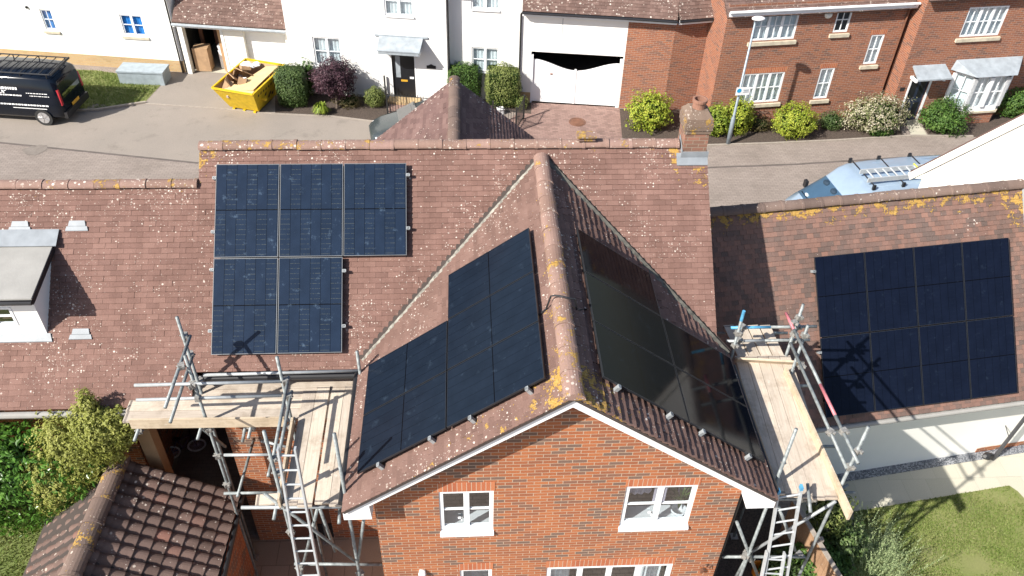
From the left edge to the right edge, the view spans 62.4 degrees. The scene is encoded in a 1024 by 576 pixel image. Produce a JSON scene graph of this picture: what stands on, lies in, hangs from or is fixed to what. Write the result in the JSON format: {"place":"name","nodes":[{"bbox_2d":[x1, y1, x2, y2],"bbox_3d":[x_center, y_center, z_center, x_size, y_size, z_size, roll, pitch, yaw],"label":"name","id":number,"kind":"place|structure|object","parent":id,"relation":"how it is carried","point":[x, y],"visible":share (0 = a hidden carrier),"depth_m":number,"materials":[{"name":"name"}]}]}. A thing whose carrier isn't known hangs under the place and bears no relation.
{"place":"outdoors","nodes":[
{"label":"outdoors","id":0,"kind":"place"},
{"bbox_2d":[0,504,47,575],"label":"raised lawn","id":1,"kind":"structure","parent":0,"point":[17,555],"depth_m":17.47,"materials":[{"name":"plant"}]},
{"bbox_2d":[76,69,159,108],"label":"verge grass","id":2,"kind":"structure","parent":0,"point":[145,98],"depth_m":34.08,"materials":[{"name":"plant"}]},
{"bbox_2d":[115,62,170,85],"bbox_3d":[-15.052,-8.758,34.575,1.906,0.575,0.810,3,41,1],"label":"storage chest","id":3,"kind":"object","parent":2,"relation":"on","point":[144,73],"visible":1,"depth_m":34.34,"materials":[{"name":"plastic"}]},
{"bbox_2d":[172,428,383,575],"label":"patio","id":4,"kind":"structure","parent":0,"point":[276,557],"depth_m":18.61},
{"bbox_2d":[23,453,254,575],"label":"pantiled outbuilding","id":5,"kind":"structure","parent":4,"relation":"on","point":[128,517],"depth_m":15.39,"materials":[{"name":"brown tile"}]},
{"bbox_2d":[128,316,381,575],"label":"scaffold","id":6,"kind":"object","parent":4,"relation":"on","point":[208,425],"visible":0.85,"depth_m":14.32,"materials":[{"name":"metal"}]},
{"bbox_2d":[122,408,328,422],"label":"scaffold board","id":7,"kind":"object","parent":6,"relation":"on","point":[215,413],"visible":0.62,"depth_m":14.67,"materials":[{"name":"wood"}]},
{"bbox_2d":[126,398,329,411],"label":"scaffold board","id":8,"kind":"object","parent":6,"relation":"on","point":[234,404],"visible":0.64,"depth_m":14.82,"materials":[{"name":"wood"}]},
{"bbox_2d":[283,390,315,505],"bbox_3d":[-3.550,2.631,14.191,0.228,0.041,2.388,-1,41,-3],"label":"scaffold board","id":9,"kind":"object","parent":8,"relation":"on","point":[304,422],"visible":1,"depth_m":14.23,"materials":[{"name":"wood"}]},
{"bbox_2d":[315,390,343,504],"bbox_3d":[-3.057,2.621,14.219,0.228,0.041,2.382,-1,41,-3],"label":"scaffold board","id":10,"kind":"object","parent":8,"relation":"on","point":[324,483],"visible":0.98,"depth_m":14.07,"materials":[{"name":"wood"}]},
{"bbox_2d":[130,388,344,400],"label":"scaffold board","id":11,"kind":"object","parent":6,"relation":"on","point":[297,392],"visible":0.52,"depth_m":15.06,"materials":[{"name":"wood"}]},
{"bbox_2d":[297,386,329,507],"bbox_3d":[-3.320,2.607,14.226,0.228,0.041,2.527,-1,41,-3],"label":"scaffold board","id":12,"kind":"object","parent":11,"relation":"on","point":[310,469],"visible":0.88,"depth_m":14.16,"materials":[{"name":"wood"}]},
{"bbox_2d":[193,379,352,389],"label":"scaffold board","id":13,"kind":"object","parent":6,"relation":"on","point":[331,383],"visible":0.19,"depth_m":15.21,"materials":[{"name":"wood"}]},
{"bbox_2d":[329,386,351,506],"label":"scaffold board","id":14,"kind":"object","parent":6,"relation":"on","point":[335,489],"visible":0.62,"depth_m":14.22,"materials":[{"name":"wood"}]},
{"bbox_2d":[276,446,320,575],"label":"ladder","id":15,"kind":"object","parent":4,"relation":"on","point":[287,498],"visible":1,"depth_m":12.84,"materials":[{"name":"metal"}]},
{"bbox_2d":[0,52,1006,574],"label":"ground","id":16,"kind":"structure","parent":0,"point":[760,180],"depth_m":30.30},
{"bbox_2d":[0,419,107,538],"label":"laurel hedge","id":17,"kind":"object","parent":16,"relation":"on","point":[13,455],"visible":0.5,"depth_m":15.40,"materials":[{"name":"green plant"}]},
{"bbox_2d":[19,385,139,517],"bbox_3d":[-7.954,3.620,15.875,2.570,5.101,0.884,-1,41,-3],"label":"golden conifer","id":18,"kind":"object","parent":16,"relation":"on","point":[94,435],"visible":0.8,"depth_m":14.95,"materials":[{"name":"green plant"}]},
{"bbox_2d":[0,0,186,72],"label":"white house","id":19,"kind":"structure","parent":16,"relation":"on","point":[110,33],"depth_m":34.60,"materials":[{"name":"paint"}]},
{"bbox_2d":[119,14,149,39],"bbox_3d":[-15.361,-10.612,34.303,1.120,1.010,0.210,5,41,3],"label":"window","id":20,"kind":"structure","parent":19,"relation":"in","point":[132,24],"depth_m":34.38,"materials":[{"name":"white plastic"}]},
{"bbox_2d":[0,178,205,472],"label":"dormer house","id":21,"kind":"structure","parent":16,"relation":"on","point":[97,285],"depth_m":15.09,"materials":[{"name":"brown tile"}]},
{"bbox_2d":[0,71,370,163],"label":"forecourt","id":22,"kind":"structure","parent":16,"relation":"on","point":[164,132],"depth_m":32.09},
{"bbox_2d":[0,53,88,125],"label":"black van","id":23,"kind":"object","parent":22,"relation":"on","point":[45,91],"visible":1,"depth_m":31.41,"materials":[{"name":"paint"}]},
{"bbox_2d":[211,58,284,112],"bbox_3d":[-10.256,-7.843,33.267,1.900,1.140,2.630,11,42,11],"label":"skip","id":24,"kind":"object","parent":22,"relation":"on","point":[261,96],"visible":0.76,"depth_m":32.77,"materials":[{"name":"metal"}]},
{"bbox_2d":[369,100,424,139],"bbox_3d":[-3.162,-6.081,31.253,4.200,1.457,1.836,-7,42,-10],"label":"grey car","id":25,"kind":"object","parent":22,"relation":"on","point":[380,125],"visible":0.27,"depth_m":31.01,"materials":[{"name":"paint"}]},
{"bbox_2d":[0,142,906,167],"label":"road drain channel","id":26,"kind":"object","parent":22,"relation":"on","point":[198,162],"visible":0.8,"depth_m":30.85,"materials":[{"name":"concrete"}]},
{"bbox_2d":[171,0,290,73],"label":"double garage","id":27,"kind":"structure","parent":16,"relation":"on","point":[253,29],"depth_m":33.63,"materials":[{"name":"white"}]},
{"bbox_2d":[192,43,214,70],"bbox_3d":[-12.878,-9.620,35.233,0.620,1.007,0.505,1,41,-1],"label":"cardboard box","id":28,"kind":"object","parent":27,"relation":"in","point":[203,56],"visible":1,"depth_m":35.04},
{"bbox_2d":[244,32,288,63],"bbox_3d":[-9.941,-9.571,34.586,1.730,2.020,0.057,5,41,3],"label":"garage door","id":29,"kind":"structure","parent":27,"relation":"in","point":[261,46],"depth_m":34.37,"materials":[{"name":"white plastic"}]},
{"bbox_2d":[275,93,387,119],"bbox_3d":[-7.348,-7.638,33.988,5.374,0.001,2.983,4,41,3],"label":"front bed","id":30,"kind":"object","parent":16,"relation":"on","point":[365,111],"visible":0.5,"depth_m":33.31,"materials":[{"name":"brown soil"}]},
{"bbox_2d":[273,62,309,108],"bbox_3d":[-8.627,-7.975,33.107,1.315,1.642,1.215,-1,41,-3],"label":"clipped box bush","id":31,"kind":"object","parent":30,"relation":"on","point":[292,86],"visible":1,"depth_m":32.73,"materials":[{"name":"green plant"}]},
{"bbox_2d":[306,55,357,108],"bbox_3d":[-6.960,-8.054,32.898,2.022,2.106,1.873,-1,41,-3],"label":"purple tree","id":32,"kind":"object","parent":30,"relation":"on","point":[335,77],"visible":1,"depth_m":32.41,"materials":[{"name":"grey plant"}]},
{"bbox_2d":[281,0,529,104],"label":"white house","id":33,"kind":"structure","parent":16,"relation":"on","point":[411,47],"depth_m":32.39,"materials":[{"name":"paint"}]},
{"bbox_2d":[312,37,341,66],"bbox_3d":[-7.195,-9.241,33.035,1.120,1.230,0.220,4,41,3],"label":"window","id":34,"kind":"structure","parent":33,"relation":"in","point":[323,46],"depth_m":33.02,"materials":[{"name":"white plastic"}]},
{"bbox_2d":[384,0,413,18],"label":"window","id":35,"kind":"structure","parent":33,"relation":"in","point":[402,8],"depth_m":31.69,"materials":[{"name":"white plastic"}]},
{"bbox_2d":[391,55,415,97],"bbox_3d":[-4.266,-8.421,33.408,0.900,2.000,0.060,4,41,3],"label":"door","id":36,"kind":"structure","parent":33,"relation":"in","point":[403,67],"depth_m":33.41,"materials":[{"name":"wood"}]},
{"bbox_2d":[472,47,498,73],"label":"window","id":37,"kind":"structure","parent":33,"relation":"in","point":[481,56],"depth_m":33.11,"materials":[{"name":"white plastic"}]},
{"bbox_2d":[193,75,778,575],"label":"brick house","id":38,"kind":"structure","parent":16,"relation":"on","point":[573,465],"depth_m":14.83,"materials":[{"name":"red brick"}]},
{"bbox_2d":[208,258,277,354],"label":"solar panel","id":39,"kind":"object","parent":38,"relation":"attached to","point":[244,306],"visible":1,"depth_m":15.06,"materials":[{"name":"blue glass"}]},
{"bbox_2d":[211,164,279,257],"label":"solar panel","id":40,"kind":"object","parent":38,"relation":"attached to","point":[246,210],"visible":1,"depth_m":15.30,"materials":[{"name":"blue glass"}]},
{"bbox_2d":[279,164,342,256],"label":"solar panel","id":41,"kind":"object","parent":38,"relation":"attached to","point":[311,212],"visible":1,"depth_m":15.36,"materials":[{"name":"blue glass"}]},
{"bbox_2d":[277,257,346,353],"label":"solar panel","id":42,"kind":"object","parent":38,"relation":"attached to","point":[310,290],"visible":1,"depth_m":15.12,"materials":[{"name":"blue glass"}]},
{"bbox_2d":[344,163,409,255],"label":"solar panel","id":43,"kind":"object","parent":38,"relation":"attached to","point":[375,214],"visible":1,"depth_m":15.42,"materials":[{"name":"blue glass"}]},
{"bbox_2d":[357,371,446,473],"bbox_3d":[-1.690,2.102,13.050,1.403,1.056,1.204,-1,41,-3],"label":"solar panel","id":44,"kind":"object","parent":38,"relation":"attached to","point":[407,420],"visible":1,"depth_m":13.02,"materials":[{"name":"blue glass"}]},
{"bbox_2d":[363,321,447,414],"bbox_3d":[-1.747,1.319,13.944,1.403,1.056,1.134,-1,41,-3],"label":"solar panel","id":45,"kind":"object","parent":38,"relation":"attached to","point":[408,366],"visible":0.96,"depth_m":13.90,"materials":[{"name":"blue glass"}]},
{"bbox_2d":[439,491,493,536],"bbox_3d":[-0.736,3.511,13.665,0.880,1.185,0.410,-1,41,-3],"label":"window","id":46,"kind":"structure","parent":38,"relation":"in","point":[468,522],"depth_m":13.86,"materials":[{"name":"white plastic"}]},
{"bbox_2d":[448,228,533,318],"bbox_3d":[-0.383,-0.243,14.199,1.403,1.056,1.134,-1,41,-3],"label":"solar panel","id":47,"kind":"object","parent":38,"relation":"attached to","point":[492,271],"visible":0.96,"depth_m":14.16,"materials":[{"name":"blue glass"}]},
{"bbox_2d":[447,272,539,369],"bbox_3d":[-0.328,0.516,13.332,1.403,1.056,1.134,-1,41,-3],"label":"solar panel","id":48,"kind":"object","parent":38,"relation":"attached to","point":[495,318],"visible":0.94,"depth_m":13.29,"materials":[{"name":"blue glass"}]},
{"bbox_2d":[447,321,545,427],"bbox_3d":[-0.270,1.299,12.439,1.403,1.056,1.204,-1,41,-3],"label":"solar panel","id":49,"kind":"object","parent":38,"relation":"attached to","point":[510,366],"visible":1,"depth_m":12.41,"materials":[{"name":"blue glass"}]},
{"bbox_2d":[546,564,672,575],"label":"patio door","id":50,"kind":"structure","parent":38,"relation":"in","point":[650,569],"depth_m":15.03,"materials":[{"name":"white plastic"}]},
{"bbox_2d":[577,229,660,315],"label":"solar panel","id":51,"kind":"object","parent":38,"relation":"attached to","point":[603,263],"visible":0.94,"depth_m":14.40,"materials":[{"name":"black glass"}]},
{"bbox_2d":[584,272,673,365],"bbox_3d":[1.877,0.499,13.567,1.403,1.056,1.134,-1,41,-3],"label":"solar panel","id":52,"kind":"object","parent":38,"relation":"attached to","point":[623,316],"visible":0.94,"depth_m":13.52,"materials":[{"name":"black glass"}]},
{"bbox_2d":[593,321,688,422],"bbox_3d":[1.935,1.281,12.673,1.403,1.056,1.204,-1,41,-3],"label":"solar panel","id":53,"kind":"object","parent":38,"relation":"attached to","point":[636,370],"visible":1,"depth_m":12.63,"materials":[{"name":"black glass"}]},
{"bbox_2d":[618,485,697,531],"bbox_3d":[2.355,3.463,13.822,1.170,1.195,0.410,-1,41,-3],"label":"window","id":54,"kind":"structure","parent":38,"relation":"in","point":[656,517],"depth_m":14.00,"materials":[{"name":"white plastic"}]},
{"bbox_2d":[662,318,746,406],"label":"solar panel","id":55,"kind":"object","parent":38,"relation":"attached to","point":[700,360],"visible":0.94,"depth_m":14.28,"materials":[{"name":"black glass"}]},
{"bbox_2d":[675,367,764,462],"bbox_3d":[3.307,2.044,13.429,1.403,1.056,1.204,-1,41,-3],"label":"solar panel","id":56,"kind":"object","parent":38,"relation":"attached to","point":[713,412],"visible":1,"depth_m":13.39,"materials":[{"name":"black glass"}]},
{"bbox_2d":[482,99,530,113],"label":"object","id":57,"kind":"object","parent":16,"relation":"on","point":[528,109],"visible":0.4,"depth_m":33.70,"materials":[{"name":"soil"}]},
{"bbox_2d":[446,60,482,97],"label":"clipped bush","id":58,"kind":"object","parent":57,"relation":"on","point":[467,74],"visible":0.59,"depth_m":33.05,"materials":[{"name":"green plant"}]},
{"bbox_2d":[484,61,522,107],"bbox_3d":[-0.344,-8.049,33.359,1.574,1.785,1.279,-1,41,-3],"label":"clipped bush","id":59,"kind":"object","parent":57,"relation":"on","point":[502,88],"visible":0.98,"depth_m":32.96,"materials":[{"name":"green plant"}]},
{"bbox_2d":[76,101,973,145],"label":"kerb","id":60,"kind":"structure","parent":16,"relation":"on","point":[723,144],"depth_m":32.76,"materials":[{"name":"concrete"}]},
{"bbox_2d":[520,0,713,109],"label":"carport house","id":61,"kind":"structure","parent":16,"relation":"on","point":[658,45],"depth_m":32.31,"materials":[{"name":"white"}]},
{"bbox_2d":[726,16,764,143],"bbox_3d":[8.338,-7.291,30.295,0.492,5.075,0.269,9,42,9],"label":"street lamp","id":62,"kind":"object","parent":16,"relation":"on","point":[740,90],"visible":1,"depth_m":30.42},
{"bbox_2d":[715,492,780,575],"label":"side passage","id":63,"kind":"object","parent":16,"relation":"on","point":[750,519],"depth_m":19.16,"materials":[{"name":"grey"}]},
{"bbox_2d":[758,546,807,575],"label":"green shrub","id":64,"kind":"object","parent":63,"relation":"on","point":[774,564],"visible":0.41,"depth_m":17.89,"materials":[{"name":"green plant"}]},
{"bbox_2d":[764,484,803,575],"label":"ladder","id":65,"kind":"object","parent":63,"relation":"on","point":[795,520],"visible":0.94,"depth_m":13.82,"materials":[{"name":"metal"}]},
{"bbox_2d":[717,303,869,575],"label":"scaffold","id":66,"kind":"object","parent":63,"relation":"on","point":[746,556],"visible":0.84,"depth_m":14.62,"materials":[{"name":"metal"}]},
{"bbox_2d":[735,356,785,495],"bbox_3d":[4.317,2.321,14.820,0.206,0.041,3.101,1,41,-1],"label":"scaffold board","id":67,"kind":"object","parent":66,"relation":"on","point":[746,379],"visible":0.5,"depth_m":14.93,"materials":[{"name":"wood"}]},
{"bbox_2d":[746,356,797,497],"bbox_3d":[4.528,2.335,14.812,0.206,0.041,3.152,1,41,-1],"label":"scaffold board","id":68,"kind":"object","parent":66,"relation":"on","point":[786,475],"visible":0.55,"depth_m":14.68,"materials":[{"name":"wood"}]},
{"bbox_2d":[757,356,811,498],"bbox_3d":[4.739,2.342,14.811,0.206,0.041,3.184,1,41,-1],"label":"scaffold board","id":69,"kind":"object","parent":66,"relation":"on","point":[796,467],"visible":0.76,"depth_m":14.74,"materials":[{"name":"wood"}]},
{"bbox_2d":[768,355,824,500],"bbox_3d":[4.949,2.351,14.808,0.206,0.041,3.220,1,41,-1],"label":"scaffold board","id":70,"kind":"object","parent":66,"relation":"on","point":[810,472],"visible":1,"depth_m":14.59,"materials":[{"name":"wood"}]},
{"bbox_2d":[779,355,837,499],"bbox_3d":[5.158,2.346,14.821,0.206,0.041,3.215,1,41,-1],"label":"scaffold board","id":71,"kind":"object","parent":66,"relation":"on","point":[829,491],"visible":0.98,"depth_m":14.27,"materials":[{"name":"wood"}]},
{"bbox_2d":[620,109,901,143],"bbox_3d":[9.909,-6.350,33.118,11.524,0.001,2.822,-1,41,-3],"label":"brick bed","id":72,"kind":"object","parent":16,"relation":"on","point":[671,130],"visible":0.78,"depth_m":32.67,"materials":[{"name":"brown soil"}]},
{"bbox_2d":[623,87,675,134],"bbox_3d":[5.286,-6.844,32.303,2.051,1.661,1.745,-1,41,-3],"label":"yellow shrub","id":73,"kind":"object","parent":72,"relation":"on","point":[650,111],"visible":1,"depth_m":32.01,"materials":[{"name":"plant"}]},
{"bbox_2d":[708,100,735,136],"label":"variegated shrub","id":74,"kind":"object","parent":72,"relation":"on","point":[720,118],"visible":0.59,"depth_m":31.84,"materials":[{"name":"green plant"}]},
{"bbox_2d":[724,95,756,136],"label":"yellow shrub","id":75,"kind":"object","parent":72,"relation":"on","point":[743,116],"visible":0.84,"depth_m":32.06,"materials":[{"name":"plant"}]},
{"bbox_2d":[771,100,820,139],"bbox_3d":[10.853,-6.519,32.282,1.937,1.444,1.712,-1,41,-3],"label":"round shrub","id":76,"kind":"object","parent":72,"relation":"on","point":[794,120],"visible":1,"depth_m":31.96,"materials":[{"name":"plant"}]},
{"bbox_2d":[834,90,916,133],"bbox_3d":[14.063,-6.825,32.572,3.125,1.667,2.001,-1,41,-3],"label":"flowering shrub","id":77,"kind":"object","parent":72,"relation":"on","point":[875,113],"visible":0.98,"depth_m":32.35,"materials":[{"name":"plant"}]},
{"bbox_2d":[678,0,920,123],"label":"brick house","id":78,"kind":"structure","parent":16,"relation":"on","point":[821,56],"depth_m":31.58,"materials":[{"name":"red brick"}]},
{"bbox_2d":[734,72,784,107],"bbox_3d":[9.508,-7.590,32.331,1.850,1.420,0.210,-5,42,-8],"label":"window","id":79,"kind":"structure","parent":78,"relation":"in","point":[765,87],"depth_m":32.36,"materials":[{"name":"white plastic"}]},
{"bbox_2d":[747,15,798,46],"bbox_3d":[9.540,-9.447,30.703,1.880,1.240,0.210,-5,42,-8],"label":"window","id":80,"kind":"structure","parent":78,"relation":"in","point":[773,27],"depth_m":30.85,"materials":[{"name":"white plastic"}]},
{"bbox_2d":[809,68,834,103],"bbox_3d":[12.027,-7.841,32.677,0.780,1.460,0.210,-5,42,-8],"label":"window","id":81,"kind":"structure","parent":78,"relation":"in","point":[826,74],"depth_m":32.77,"materials":[{"name":"white plastic"}]},
{"bbox_2d":[777,501,841,575],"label":"timber fence","id":82,"kind":"object","parent":16,"relation":"on","point":[820,557],"visible":0.59,"depth_m":17.70,"materials":[{"name":"wood"}]},
{"bbox_2d":[779,532,844,575],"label":"green shrub","id":83,"kind":"object","parent":16,"relation":"on","point":[809,570],"visible":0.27,"depth_m":17.89,"materials":[{"name":"green plant"}]},
{"bbox_2d":[806,490,858,540],"bbox_3d":[6.966,4.948,18.605,1.134,1.814,1.061,-27,49,-29],"label":"climbing plant","id":84,"kind":"object","parent":16,"relation":"on","point":[835,516],"visible":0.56,"depth_m":18.27,"materials":[{"name":"green plant"}]},
{"bbox_2d":[823,519,874,569],"bbox_3d":[7.422,5.585,18.536,1.104,1.136,1.193,-22,46,-24],"label":"dark shrub","id":85,"kind":"object","parent":16,"relation":"on","point":[843,539],"visible":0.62,"depth_m":18.26,"materials":[{"name":"green plant"}]},
{"bbox_2d":[785,153,939,200],"bbox_3d":[11.969,-2.929,27.576,5.750,2.246,2.280,-6,42,-9],"label":"silver van","id":86,"kind":"object","parent":16,"relation":"on","point":[847,179],"visible":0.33,"depth_m":27.11,"materials":[{"name":"paint"}]},
{"bbox_2d":[859,163,922,182],"bbox_3d":[12.398,-3.647,26.607,2.850,0.229,0.630,-6,42,-9],"label":"ladder","id":87,"kind":"object","parent":86,"relation":"on","point":[888,169],"visible":0.59,"depth_m":26.55,"materials":[{"name":"metal"}]},
{"bbox_2d":[710,179,1023,473],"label":"white garage","id":88,"kind":"structure","parent":16,"relation":"on","point":[764,254],"depth_m":18.32,"materials":[{"name":"tile"}]},
{"bbox_2d":[810,252,868,336],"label":"solar panel","id":89,"kind":"object","parent":88,"relation":"attached to","point":[841,293],"visible":1,"depth_m":18.09,"materials":[{"name":"blue glass"}]},
{"bbox_2d":[816,333,874,417],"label":"solar panel","id":90,"kind":"object","parent":88,"relation":"attached to","point":[847,373],"visible":0.95,"depth_m":18.19,"materials":[{"name":"blue glass"}]},
{"bbox_2d":[864,247,917,331],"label":"solar panel","id":91,"kind":"object","parent":88,"relation":"attached to","point":[891,289],"visible":1,"depth_m":18.26,"materials":[{"name":"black glass"}]},
{"bbox_2d":[869,327,922,410],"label":"solar panel","id":92,"kind":"object","parent":88,"relation":"attached to","point":[896,368],"visible":1,"depth_m":18.36,"materials":[{"name":"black glass"}]},
{"bbox_2d":[913,242,965,325],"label":"solar panel","id":93,"kind":"object","parent":88,"relation":"attached to","point":[939,284],"visible":1,"depth_m":18.43,"materials":[{"name":"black glass"}]},
{"bbox_2d":[918,321,970,404],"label":"solar panel","id":94,"kind":"object","parent":88,"relation":"attached to","point":[944,361],"visible":1,"depth_m":18.53,"materials":[{"name":"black glass"}]},
{"bbox_2d":[961,238,1012,319],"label":"solar panel","id":95,"kind":"object","parent":88,"relation":"attached to","point":[987,280],"visible":1,"depth_m":18.60,"materials":[{"name":"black glass"}]},
{"bbox_2d":[966,316,1017,398],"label":"solar panel","id":96,"kind":"object","parent":88,"relation":"attached to","point":[991,356],"visible":1,"depth_m":18.70,"materials":[{"name":"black glass"}]},
{"bbox_2d":[836,445,1023,481],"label":"gravel strip","id":97,"kind":"object","parent":16,"relation":"on","point":[912,466],"visible":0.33,"depth_m":20.87,"materials":[{"name":"gravel"}]},
{"bbox_2d":[879,0,1023,123],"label":"brick house","id":98,"kind":"structure","parent":16,"relation":"on","point":[968,52],"depth_m":32.04,"materials":[{"name":"red brick"}]},
{"bbox_2d":[899,77,928,120],"bbox_3d":[15.729,-7.436,33.096,0.760,1.950,0.046,-5,42,-8],"label":"door","id":99,"kind":"structure","parent":98,"relation":"in","point":[917,90],"depth_m":33.07,"materials":[{"name":"wood"}]},
{"bbox_2d":[954,6,1009,42],"bbox_3d":[17.470,-9.812,31.338,1.820,1.320,0.210,-5,42,-8],"label":"window","id":100,"kind":"structure","parent":98,"relation":"in","point":[979,21],"depth_m":31.41,"materials":[{"name":"white plastic"}]},
{"bbox_2d":[943,56,1022,113],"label":"bay window","id":101,"kind":"structure","parent":98,"relation":"in","point":[982,83],"depth_m":32.55,"materials":[{"name":"white plastic"}]},
{"bbox_2d":[908,113,1023,187],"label":"gable house","id":102,"kind":"structure","parent":16,"relation":"on","point":[995,154],"depth_m":20.04,"materials":[{"name":"white paint"}]},
{"bbox_2d":[920,113,1019,136],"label":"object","id":103,"kind":"object","parent":16,"relation":"on","point":[977,129],"visible":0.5,"depth_m":33.44,"materials":[{"name":"brown soil"}]},
{"bbox_2d":[915,93,974,136],"bbox_3d":[16.862,-6.762,32.824,2.074,1.389,2.166,22,45,22],"label":"green shrub","id":104,"kind":"object","parent":103,"relation":"on","point":[944,117],"visible":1,"depth_m":32.60,"materials":[{"name":"green plant"}]},
{"bbox_2d":[993,86,1023,117],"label":"hedge","id":105,"kind":"object","parent":103,"relation":"on","point":[1013,104],"visible":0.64,"depth_m":33.56,"materials":[{"name":"green plant"}]},
{"bbox_2d":[510,102,621,138],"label":"driveway","id":106,"kind":"structure","parent":0,"point":[545,121],"depth_m":33.07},
{"bbox_2d":[800,453,1023,519],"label":"garden path","id":107,"kind":"structure","parent":0,"point":[929,483],"depth_m":20.48,"materials":[{"name":"concrete"}]},
{"bbox_2d":[854,485,1023,575],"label":"lawn","id":108,"kind":"structure","parent":0,"point":[975,564],"depth_m":19.38,"materials":[{"name":"plant"}]},
{"bbox_2d":[836,501,943,575],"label":"silver shrub","id":109,"kind":"object","parent":108,"relation":"on","point":[890,553],"visible":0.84,"depth_m":18.20,"materials":[{"name":"green plant"}]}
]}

